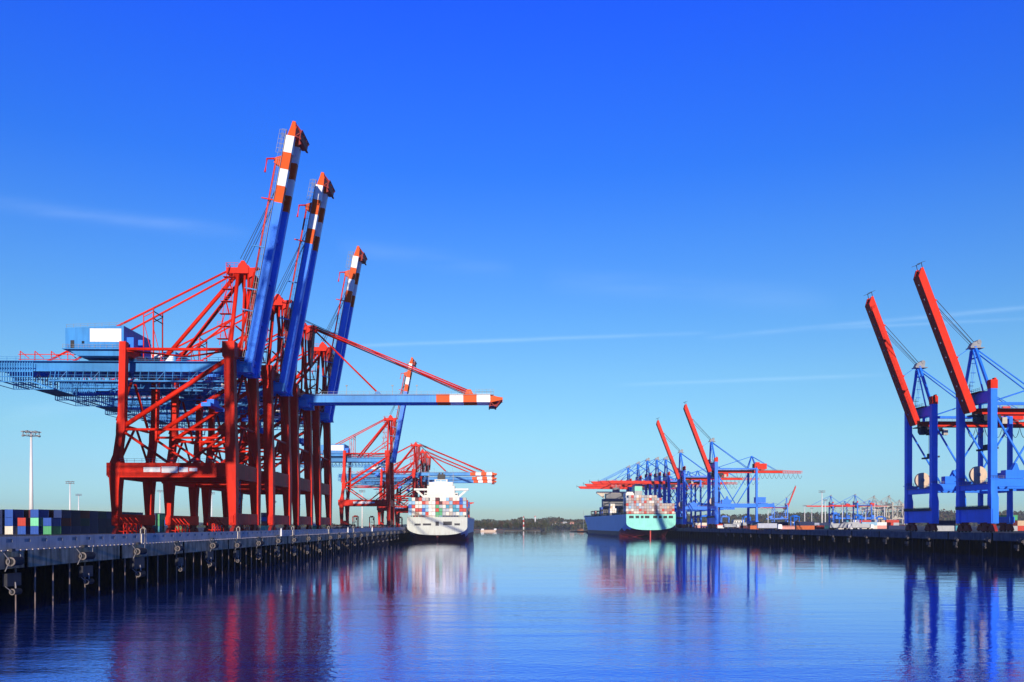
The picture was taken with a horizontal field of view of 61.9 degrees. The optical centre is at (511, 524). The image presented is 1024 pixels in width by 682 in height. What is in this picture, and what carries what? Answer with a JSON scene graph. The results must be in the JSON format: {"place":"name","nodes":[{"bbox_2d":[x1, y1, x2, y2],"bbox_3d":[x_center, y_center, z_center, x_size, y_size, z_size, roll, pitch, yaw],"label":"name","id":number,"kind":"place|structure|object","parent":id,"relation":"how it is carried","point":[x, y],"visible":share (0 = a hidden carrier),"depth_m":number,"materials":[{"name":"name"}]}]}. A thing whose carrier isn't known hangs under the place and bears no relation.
{"place":"outdoors","nodes":[
{"label":"outdoors","id":0,"kind":"place"},
{"bbox_2d":[0,527,386,536],"bbox_3d":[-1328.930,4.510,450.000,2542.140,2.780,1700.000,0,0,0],"label":"quay ground","id":1,"kind":"structure","parent":0,"point":[200,529],"depth_m":313.71,"materials":[{"name":"concrete"}]},
{"bbox_2d":[0,526,4,533],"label":"shipping container","id":2,"kind":"object","parent":1,"relation":"on","point":[2,529],"visible":0.45,"depth_m":281.59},
{"bbox_2d":[0,518,4,525],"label":"shipping container","id":3,"kind":"object","parent":2,"relation":"on","point":[2,521],"visible":0.47,"depth_m":281.59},
{"bbox_2d":[0,509,4,517],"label":"shipping container","id":4,"kind":"object","parent":3,"relation":"on","point":[2,513],"visible":0.48,"depth_m":281.59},
{"bbox_2d":[5,526,17,533],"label":"shipping container","id":5,"kind":"object","parent":1,"relation":"on","point":[11,529],"visible":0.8,"depth_m":279.81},
{"bbox_2d":[5,527,11,533],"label":"door","id":6,"kind":"structure","parent":5,"relation":"in","point":[8,530],"depth_m":279.78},
{"bbox_2d":[5,518,17,525],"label":"shipping container","id":7,"kind":"object","parent":5,"relation":"on","point":[11,521],"visible":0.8,"depth_m":279.81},
{"bbox_2d":[5,518,11,524],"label":"door","id":8,"kind":"structure","parent":7,"relation":"in","point":[8,521],"depth_m":279.78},
{"bbox_2d":[5,509,23,517],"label":"shipping container","id":9,"kind":"object","parent":7,"relation":"on","point":[13,513],"visible":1,"depth_m":280.81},
{"bbox_2d":[5,510,11,516],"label":"door","id":10,"kind":"structure","parent":9,"relation":"in","point":[8,513],"depth_m":279.78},
{"bbox_2d":[18,526,29,533],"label":"shipping container","id":11,"kind":"object","parent":1,"relation":"on","point":[23,529],"visible":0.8,"depth_m":279.81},
{"bbox_2d":[18,526,24,533],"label":"door","id":12,"kind":"structure","parent":11,"relation":"in","point":[21,530],"depth_m":279.78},
{"bbox_2d":[18,518,29,525],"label":"shipping container","id":13,"kind":"object","parent":11,"relation":"on","point":[23,521],"visible":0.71,"depth_m":279.81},
{"bbox_2d":[18,518,24,525],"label":"door","id":14,"kind":"structure","parent":13,"relation":"in","point":[21,521],"depth_m":279.78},
{"bbox_2d":[21,430,40,509],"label":"light mast","id":15,"kind":"object","parent":1,"relation":"on","point":[31,477],"visible":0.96,"depth_m":429.36,"materials":[{"name":"metal"}]},
{"bbox_2d":[30,526,42,533],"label":"shipping container","id":16,"kind":"object","parent":1,"relation":"on","point":[36,529],"visible":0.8,"depth_m":279.81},
{"bbox_2d":[31,526,37,533],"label":"door","id":17,"kind":"structure","parent":16,"relation":"in","point":[34,530],"depth_m":279.78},
{"bbox_2d":[30,518,42,525],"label":"shipping container","id":18,"kind":"object","parent":16,"relation":"on","point":[36,521],"visible":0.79,"depth_m":279.81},
{"bbox_2d":[31,518,37,525],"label":"door","id":19,"kind":"structure","parent":18,"relation":"in","point":[34,521],"depth_m":279.78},
{"bbox_2d":[30,509,48,517],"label":"shipping container","id":20,"kind":"object","parent":18,"relation":"on","point":[38,513],"visible":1,"depth_m":280.51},
{"bbox_2d":[31,510,37,516],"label":"door","id":21,"kind":"structure","parent":20,"relation":"in","point":[34,513],"depth_m":279.78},
{"bbox_2d":[43,526,60,533],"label":"shipping container","id":22,"kind":"object","parent":1,"relation":"on","point":[51,529],"visible":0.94,"depth_m":280.30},
{"bbox_2d":[44,527,50,533],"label":"door","id":23,"kind":"structure","parent":22,"relation":"in","point":[47,530],"depth_m":279.78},
{"bbox_2d":[43,518,60,525],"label":"shipping container","id":24,"kind":"object","parent":22,"relation":"on","point":[51,521],"visible":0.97,"depth_m":280.30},
{"bbox_2d":[44,518,50,524],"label":"door","id":25,"kind":"structure","parent":24,"relation":"in","point":[47,521],"depth_m":279.78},
{"bbox_2d":[61,526,70,533],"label":"shipping container","id":26,"kind":"object","parent":1,"relation":"on","point":[65,529],"visible":0.62,"depth_m":289.59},
{"bbox_2d":[61,518,70,525],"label":"shipping container","id":27,"kind":"object","parent":26,"relation":"on","point":[65,521],"visible":0.66,"depth_m":289.54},
{"bbox_2d":[54,510,70,517],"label":"shipping container","id":28,"kind":"object","parent":27,"relation":"on","point":[62,513],"visible":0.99,"depth_m":287.21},
{"bbox_2d":[54,510,60,516],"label":"door","id":29,"kind":"structure","parent":28,"relation":"in","point":[57,513],"depth_m":286.48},
{"bbox_2d":[65,481,74,509],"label":"light mast","id":30,"kind":"object","parent":1,"relation":"on","point":[69,483],"visible":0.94,"depth_m":839.14,"materials":[{"name":"metal"}]},
{"bbox_2d":[71,526,79,533],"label":"shipping container","id":31,"kind":"object","parent":1,"relation":"on","point":[75,529],"visible":0.59,"depth_m":296.14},
{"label":"shipping container","id":32,"kind":"object","parent":31,"relation":"on","visible":0},
{"bbox_2d":[71,510,79,517],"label":"shipping container","id":33,"kind":"object","parent":32,"relation":"on","point":[75,513],"visible":0.63,"depth_m":296.14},
{"bbox_2d":[80,526,88,533],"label":"shipping container","id":34,"kind":"object","parent":1,"relation":"on","point":[84,529],"visible":0.69,"depth_m":302.71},
{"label":"shipping container","id":35,"kind":"object","parent":34,"relation":"on","visible":0},
{"bbox_2d":[80,510,88,517],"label":"shipping container","id":36,"kind":"object","parent":35,"relation":"on","point":[84,514],"visible":0.65,"depth_m":302.71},
{"bbox_2d":[89,526,97,533],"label":"shipping container","id":37,"kind":"object","parent":1,"relation":"on","point":[93,529],"visible":0.66,"depth_m":309.50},
{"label":"shipping container","id":38,"kind":"object","parent":37,"relation":"on","visible":0},
{"bbox_2d":[89,511,97,517],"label":"shipping container","id":39,"kind":"object","parent":38,"relation":"on","point":[93,514],"visible":0.69,"depth_m":309.50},
{"bbox_2d":[98,526,105,532],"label":"shipping container","id":40,"kind":"object","parent":1,"relation":"on","point":[101,529],"visible":0.53,"depth_m":316.25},
{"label":"shipping container","id":41,"kind":"object","parent":40,"relation":"on","visible":0},
{"bbox_2d":[98,511,105,518],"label":"shipping container","id":42,"kind":"object","parent":41,"relation":"on","point":[101,514],"visible":0.66,"depth_m":316.54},
{"bbox_2d":[106,526,113,532],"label":"shipping container","id":43,"kind":"object","parent":1,"relation":"on","point":[109,529],"visible":0.5,"depth_m":322.39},
{"bbox_2d":[0,121,309,533],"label":"quay crane","id":44,"kind":"object","parent":1,"relation":"on","point":[121,354],"visible":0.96,"depth_m":239.98,"materials":[{"name":"red metal"}]},
{"bbox_2d":[158,526,163,531],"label":"shipping container","id":45,"kind":"object","parent":1,"relation":"on","point":[160,528],"visible":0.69,"depth_m":370.65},
{"bbox_2d":[158,520,163,525],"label":"shipping container","id":46,"kind":"object","parent":45,"relation":"on","point":[160,522],"visible":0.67,"depth_m":370.55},
{"bbox_2d":[158,514,164,519],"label":"shipping container","id":47,"kind":"object","parent":46,"relation":"on","point":[161,516],"visible":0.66,"depth_m":371.10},
{"bbox_2d":[55,172,334,532],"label":"quay crane","id":48,"kind":"object","parent":1,"relation":"on","point":[274,384],"visible":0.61,"depth_m":275.87,"materials":[{"name":"red metal"}]},
{"bbox_2d":[148,246,366,530],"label":"quay crane","id":49,"kind":"object","parent":1,"relation":"on","point":[323,416],"visible":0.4,"depth_m":348.92,"materials":[{"name":"red metal"}]},
{"bbox_2d":[105,320,502,531],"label":"quay crane","id":50,"kind":"object","parent":1,"relation":"on","point":[302,402],"visible":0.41,"depth_m":311.79,"materials":[{"name":"red metal"}]},
{"bbox_2d":[333,525,355,528],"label":"hatch cover stack","id":51,"kind":"object","parent":1,"relation":"on","point":[341,526],"visible":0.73,"depth_m":553.04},
{"bbox_2d":[352,515,358,527],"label":"straddle carrier","id":52,"kind":"object","parent":1,"relation":"on","point":[357,518],"visible":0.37,"depth_m":601.91,"materials":[{"name":"grey metal"}]},
{"bbox_2d":[300,357,416,527],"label":"quay crane","id":53,"kind":"object","parent":1,"relation":"on","point":[341,453],"visible":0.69,"depth_m":579.81,"materials":[{"name":"red metal"}]},
{"bbox_2d":[359,490,365,527],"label":"light mast","id":54,"kind":"object","parent":1,"relation":"on","point":[362,510],"visible":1,"depth_m":951.81,"materials":[{"name":"metal"}]},
{"bbox_2d":[338,442,496,527],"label":"quay crane","id":55,"kind":"object","parent":1,"relation":"on","point":[415,475],"visible":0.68,"depth_m":770.60,"materials":[{"name":"red metal"}]},
{"bbox_2d":[351,449,496,525],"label":"quay crane","id":56,"kind":"object","parent":1,"relation":"on","point":[422,479],"visible":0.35,"depth_m":844.51,"materials":[{"name":"red metal"}]},
{"bbox_2d":[361,454,495,526],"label":"quay crane","id":57,"kind":"object","parent":1,"relation":"on","point":[427,468],"visible":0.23,"depth_m":904.60,"materials":[{"name":"red metal"}]},
{"bbox_2d":[474,529,543,530],"bbox_3d":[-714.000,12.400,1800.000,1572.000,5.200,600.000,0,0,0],"label":"headland ground","id":58,"kind":"structure","parent":0,"point":[518,529],"depth_m":1863.89,"materials":[{"name":"soil"}]},
{"bbox_2d":[0,529,1023,681],"bbox_3d":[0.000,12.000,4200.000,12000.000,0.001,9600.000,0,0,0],"label":"water","id":59,"kind":"structure","parent":0,"point":[556,605],"depth_m":110.72,"materials":[{"name":"blue liquid"}]},
{"bbox_2d":[0,527,411,611],"bbox_3d":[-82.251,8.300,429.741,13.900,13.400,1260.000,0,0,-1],"label":"quay wall","id":60,"kind":"structure","parent":59,"relation":"in","point":[51,564],"depth_m":172.82,"materials":[{"name":"concrete"}]},
{"bbox_2d":[2,573,21,594],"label":"quay fender","id":61,"kind":"object","parent":60,"relation":"hanging from","point":[11,579],"visible":1,"depth_m":115.86,"materials":[{"name":"rubber"}]},
{"bbox_2d":[3,549,24,571],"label":"quay fender","id":62,"kind":"object","parent":60,"relation":"attached to","point":[15,561],"visible":1,"depth_m":115.33,"materials":[{"name":"rubber"}]},
{"bbox_2d":[79,565,93,584],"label":"quay fender","id":63,"kind":"object","parent":60,"relation":"hanging from","point":[85,571],"visible":1,"depth_m":137.16,"materials":[{"name":"rubber"}]},
{"bbox_2d":[77,545,95,562],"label":"quay fender","id":64,"kind":"object","parent":60,"relation":"attached to","point":[86,555],"visible":1,"depth_m":136.06,"materials":[{"name":"rubber"}]},
{"bbox_2d":[130,556,145,576],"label":"quay fender","id":65,"kind":"object","parent":60,"relation":"hanging from","point":[138,562],"visible":1,"depth_m":157.00,"materials":[{"name":"rubber"}]},
{"bbox_2d":[132,542,146,558],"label":"quay fender","id":66,"kind":"object","parent":60,"relation":"hanging from","point":[138,551],"visible":1,"depth_m":156.68,"materials":[{"name":"rubber"}]},
{"bbox_2d":[140,527,146,543],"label":"quay ladder","id":67,"kind":"object","parent":60,"relation":"attached to","point":[143,537],"visible":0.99,"depth_m":161.57,"materials":[{"name":"metal"}]},
{"bbox_2d":[174,541,183,552],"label":"quay fender","id":68,"kind":"object","parent":60,"relation":"attached to","point":[179,548],"visible":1,"depth_m":175.96,"materials":[{"name":"rubber"}]},
{"bbox_2d":[175,557,184,571],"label":"quay fender","id":69,"kind":"object","parent":60,"relation":"hanging from","point":[179,561],"visible":1,"depth_m":177.97,"materials":[{"name":"rubber"}]},
{"bbox_2d":[204,551,214,565],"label":"quay fender","id":70,"kind":"object","parent":60,"relation":"hanging from","point":[208,555],"visible":1,"depth_m":196.63,"materials":[{"name":"rubber"}]},
{"bbox_2d":[209,538,218,550],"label":"quay fender","id":71,"kind":"object","parent":60,"relation":"hanging from","point":[214,545],"visible":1,"depth_m":197.82,"materials":[{"name":"rubber"}]},
{"bbox_2d":[233,550,240,562],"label":"quay fender","id":72,"kind":"object","parent":60,"relation":"hanging from","point":[235,554],"visible":1,"depth_m":217.30,"materials":[{"name":"rubber"}]},
{"bbox_2d":[255,549,262,559],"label":"quay fender","id":73,"kind":"object","parent":60,"relation":"hanging from","point":[258,551],"visible":1,"depth_m":238.00,"materials":[{"name":"rubber"}]},
{"bbox_2d":[275,546,280,555],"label":"quay fender","id":74,"kind":"object","parent":60,"relation":"hanging from","point":[277,548],"visible":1,"depth_m":259.20,"materials":[{"name":"rubber"}]},
{"bbox_2d":[316,542,321,551],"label":"quay fender","id":75,"kind":"object","parent":60,"relation":"hanging from","point":[318,544],"visible":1,"depth_m":320.57,"materials":[{"name":"rubber"}]},
{"bbox_2d":[187,523,354,526],"bbox_3d":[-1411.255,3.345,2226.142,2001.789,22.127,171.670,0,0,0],"label":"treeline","id":76,"kind":"object","parent":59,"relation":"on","point":[278,525],"visible":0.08,"depth_m":2186.74,"materials":[{"name":"green plant"}]},
{"bbox_2d":[407,473,474,540],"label":"container ship","id":77,"kind":"object","parent":59,"relation":"on","point":[449,527],"visible":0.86,"depth_m":647.12,"materials":[{"name":"metal"}]},
{"bbox_2d":[584,484,675,536],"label":"container ship","id":78,"kind":"object","parent":59,"relation":"on","point":[607,523],"visible":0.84,"depth_m":890.40,"materials":[{"name":"metal"}]},
{"bbox_2d":[666,528,1023,557],"bbox_3d":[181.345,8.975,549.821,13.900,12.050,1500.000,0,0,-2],"label":"quay wall","id":79,"kind":"structure","parent":59,"relation":"in","point":[996,545],"depth_m":428.94,"materials":[{"name":"concrete"}]},
{"bbox_2d":[0,0,1023,525],"label":"sky","id":80,"kind":"structure","parent":0,"point":[599,219],"materials":[{"name":"blue"}]},
{"bbox_2d":[199,515,974,528],"bbox_3d":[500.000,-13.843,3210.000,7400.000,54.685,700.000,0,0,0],"label":"hills","id":81,"kind":"structure","parent":0,"point":[201,523],"depth_m":2951.81,"materials":[{"name":"plant"}]},
{"bbox_2d":[474,509,1023,528],"bbox_3d":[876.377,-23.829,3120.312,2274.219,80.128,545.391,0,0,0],"label":"woods","id":82,"kind":"object","parent":81,"relation":"on","point":[945,515],"visible":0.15,"depth_m":3075.97,"materials":[{"name":"green plant"}]},
{"bbox_2d":[672,526,1023,532],"bbox_3d":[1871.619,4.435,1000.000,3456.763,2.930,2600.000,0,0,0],"label":"yard ground","id":83,"kind":"structure","parent":0,"point":[922,528],"depth_m":461.92,"materials":[{"name":"concrete"}]},
{"bbox_2d":[577,465,689,497],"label":"harbour crane","id":84,"kind":"object","parent":83,"relation":"on","point":[628,489],"visible":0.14,"depth_m":1126.58,"materials":[{"name":"red metal"}]},
{"bbox_2d":[583,461,703,511],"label":"harbour crane","id":85,"kind":"object","parent":83,"relation":"on","point":[610,485],"visible":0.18,"depth_m":1058.62,"materials":[{"name":"red metal"}]},
{"bbox_2d":[589,458,705,527],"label":"harbour crane","id":86,"kind":"object","parent":83,"relation":"on","point":[648,478],"visible":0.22,"depth_m":1000.78,"materials":[{"name":"red metal"}]},
{"bbox_2d":[600,457,726,527],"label":"harbour crane","id":87,"kind":"object","parent":83,"relation":"on","point":[657,476],"visible":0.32,"depth_m":948.56,"materials":[{"name":"red metal"}]},
{"bbox_2d":[606,456,736,522],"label":"harbour crane","id":88,"kind":"object","parent":83,"relation":"on","point":[667,482],"visible":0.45,"depth_m":903.37,"materials":[{"name":"metal"}]},
{"bbox_2d":[656,417,758,527],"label":"harbour crane","id":89,"kind":"object","parent":83,"relation":"on","point":[683,480],"visible":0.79,"depth_m":837.33,"materials":[{"name":"blue metal"}]},
{"bbox_2d":[723,524,738,528],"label":"truck","id":90,"kind":"object","parent":83,"relation":"on","point":[725,526],"visible":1,"depth_m":698.93,"materials":[{"name":"white metal"}]},
{"bbox_2d":[683,401,801,527],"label":"harbour crane","id":91,"kind":"object","parent":83,"relation":"on","point":[714,470],"visible":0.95,"depth_m":727.05,"materials":[{"name":"blue metal"}]},
{"bbox_2d":[757,523,781,529],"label":"truck","id":92,"kind":"object","parent":83,"relation":"on","point":[763,526],"visible":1,"depth_m":468.86,"materials":[{"name":"white metal"}]},
{"bbox_2d":[758,486,795,521],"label":"harbour crane","id":93,"kind":"object","parent":83,"relation":"on","point":[785,508],"visible":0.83,"depth_m":2247.93,"materials":[{"name":"blue metal"}]},
{"bbox_2d":[790,515,799,525],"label":"straddle carrier","id":94,"kind":"object","parent":83,"relation":"on","point":[795,517],"visible":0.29,"depth_m":819.58,"materials":[{"name":"blue metal"}]},
{"bbox_2d":[795,526,814,529],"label":"shipping container","id":95,"kind":"object","parent":83,"relation":"on","point":[804,527],"visible":1,"depth_m":558.83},
{"bbox_2d":[795,522,814,525],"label":"shipping container","id":96,"kind":"object","parent":95,"relation":"on","point":[804,523],"visible":1,"depth_m":558.83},
{"bbox_2d":[819,490,822,522],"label":"light mast","id":97,"kind":"object","parent":83,"relation":"on","point":[821,509],"visible":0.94,"depth_m":1124.21,"materials":[{"name":"metal"}]},
{"bbox_2d":[806,495,861,521],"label":"harbour crane","id":98,"kind":"object","parent":83,"relation":"on","point":[833,509],"visible":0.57,"depth_m":2057.80,"materials":[{"name":"blue metal"}]},
{"bbox_2d":[829,512,839,528],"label":"straddle carrier","id":99,"kind":"object","parent":83,"relation":"on","point":[834,514],"visible":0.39,"depth_m":639.04,"materials":[{"name":"blue metal"}]},
{"bbox_2d":[829,523,851,529],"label":"truck","id":100,"kind":"object","parent":83,"relation":"on","point":[833,526],"visible":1,"depth_m":518.83,"materials":[{"name":"white metal"}]},
{"bbox_2d":[829,494,886,519],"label":"harbour crane","id":101,"kind":"object","parent":83,"relation":"on","point":[856,505],"visible":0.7,"depth_m":1997.88,"materials":[{"name":"blue metal"}]},
{"bbox_2d":[851,524,873,529],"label":"truck","id":102,"kind":"object","parent":83,"relation":"on","point":[857,526],"visible":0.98,"depth_m":538.93,"materials":[{"name":"white metal"}]},
{"bbox_2d":[847,502,883,519],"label":"harbour crane","id":103,"kind":"object","parent":83,"relation":"on","point":[862,510],"visible":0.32,"depth_m":2698.77,"materials":[{"name":"grey metal"}]},
{"bbox_2d":[859,495,898,519],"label":"harbour crane","id":104,"kind":"object","parent":83,"relation":"on","point":[875,499],"visible":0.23,"depth_m":2148.99,"materials":[{"name":"beige paint"}]},
{"bbox_2d":[864,501,898,520],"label":"harbour crane","id":105,"kind":"object","parent":83,"relation":"on","point":[883,511],"visible":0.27,"depth_m":2599.33,"materials":[{"name":"grey metal"}]},
{"bbox_2d":[868,495,914,524],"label":"harbour crane","id":106,"kind":"object","parent":83,"relation":"on","point":[892,508],"visible":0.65,"depth_m":2120.76,"materials":[{"name":"grey metal"}]},
{"bbox_2d":[880,500,907,524],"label":"harbour crane","id":107,"kind":"object","parent":83,"relation":"on","point":[900,510],"visible":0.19,"depth_m":2497.20,"materials":[{"name":"grey metal"}]},
{"bbox_2d":[887,525,904,528],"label":"shipping container","id":108,"kind":"object","parent":83,"relation":"on","point":[895,526],"visible":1,"depth_m":638.85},
{"bbox_2d":[864,291,1023,531],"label":"harbour crane","id":109,"kind":"object","parent":83,"relation":"on","point":[932,427],"visible":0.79,"depth_m":384.50,"materials":[{"name":"blue metal"}]},
{"bbox_2d":[937,526,955,530],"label":"shipping container","id":110,"kind":"object","parent":83,"relation":"on","point":[946,528],"visible":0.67,"depth_m":418.91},
{"bbox_2d":[935,520,955,525],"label":"shipping container","id":111,"kind":"object","parent":110,"relation":"on","point":[947,522],"visible":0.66,"depth_m":418.91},
{"bbox_2d":[913,261,1023,532],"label":"harbour crane","id":112,"kind":"object","parent":83,"relation":"on","point":[967,402],"visible":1,"depth_m":341.59,"materials":[{"name":"metal"}]},
{"bbox_2d":[997,526,1017,530],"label":"shipping container","id":113,"kind":"object","parent":83,"relation":"on","point":[1015,528],"visible":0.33,"depth_m":414.01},
{"bbox_2d":[996,520,1017,525],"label":"shipping container","id":114,"kind":"object","parent":113,"relation":"on","point":[1013,524],"visible":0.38,"depth_m":414.04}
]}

